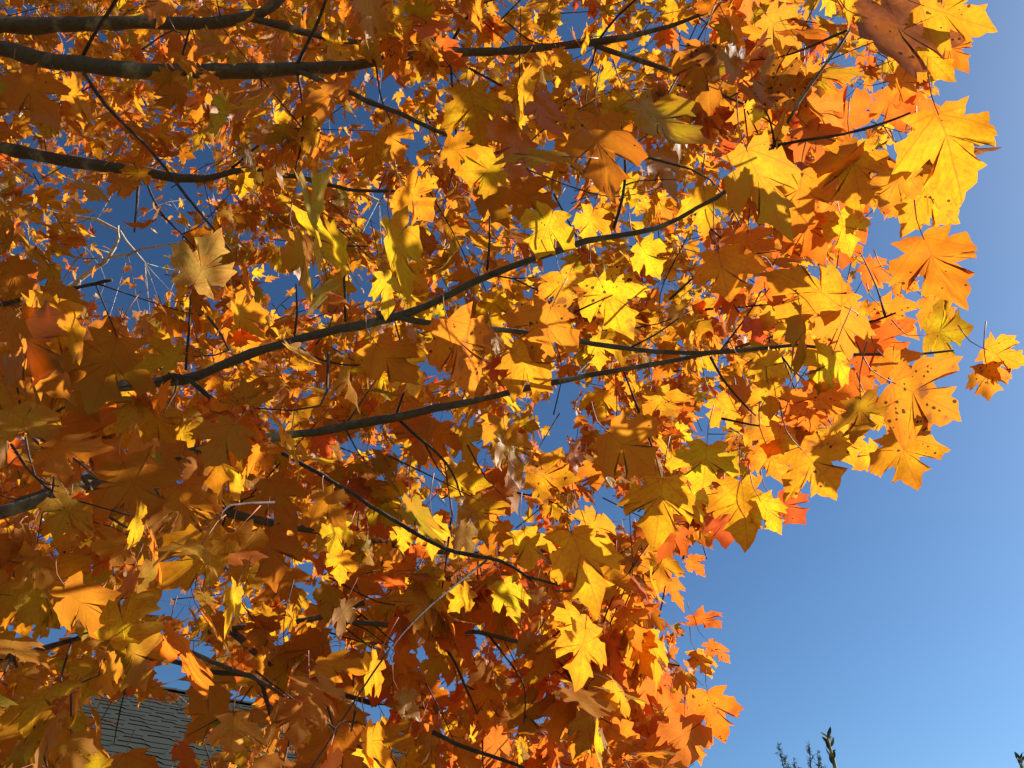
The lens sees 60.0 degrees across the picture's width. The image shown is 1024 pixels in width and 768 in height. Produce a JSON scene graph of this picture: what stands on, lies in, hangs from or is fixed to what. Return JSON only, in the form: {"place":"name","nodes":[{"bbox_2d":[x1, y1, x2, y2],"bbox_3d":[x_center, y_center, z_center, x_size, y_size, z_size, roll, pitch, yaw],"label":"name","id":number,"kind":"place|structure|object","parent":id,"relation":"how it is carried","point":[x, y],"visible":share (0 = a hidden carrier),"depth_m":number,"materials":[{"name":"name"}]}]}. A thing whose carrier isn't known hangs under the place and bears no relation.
{"place":"outdoors","nodes":[
{"label":"outdoors","id":0,"kind":"place"},
{"bbox_2d":[0,666,480,767],"bbox_3d":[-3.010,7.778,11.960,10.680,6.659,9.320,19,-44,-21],"label":"house","id":1,"kind":"structure","parent":0,"point":[157,727],"depth_m":10.59,"materials":[{"name":"grey"}]},
{"bbox_2d":[0,0,1023,767],"label":"sky","id":2,"kind":"structure","parent":0,"point":[891,620],"materials":[{"name":"blue"}]},
{"label":"lawn","id":3,"kind":"structure","parent":0,"visible":0},
{"bbox_2d":[0,0,443,628],"bbox_3d":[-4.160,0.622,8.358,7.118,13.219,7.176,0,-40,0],"label":"maple tree","id":4,"kind":"object","parent":3,"relation":"on","point":[220,184],"visible":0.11,"depth_m":8.94,"materials":[{"name":"plant"}]},
{"bbox_2d":[0,0,1023,767],"bbox_3d":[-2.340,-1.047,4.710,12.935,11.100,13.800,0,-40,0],"label":"maple tree","id":5,"kind":"object","parent":3,"relation":"on","point":[622,698],"visible":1,"depth_m":1.90,"materials":[{"name":"orange plant"}]},
{"bbox_2d":[774,742,825,767],"bbox_3d":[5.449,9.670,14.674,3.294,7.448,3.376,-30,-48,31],"label":"cedar tree","id":6,"kind":"object","parent":3,"relation":"on","point":[809,759],"visible":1,"depth_m":16.85,"materials":[{"name":"green plant"}]},
{"bbox_2d":[820,727,836,767],"bbox_3d":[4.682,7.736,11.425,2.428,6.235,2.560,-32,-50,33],"label":"magnolia tree","id":7,"kind":"object","parent":3,"relation":"on","point":[832,753],"visible":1,"depth_m":13.01,"materials":[{"name":"green plant"}]},
{"bbox_2d":[1014,752,1023,767],"bbox_3d":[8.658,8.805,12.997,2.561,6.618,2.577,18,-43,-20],"label":"magnolia tree","id":8,"kind":"object","parent":3,"relation":"on","point":[1020,759],"visible":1,"depth_m":15.02,"materials":[{"name":"green plant"}]}
]}

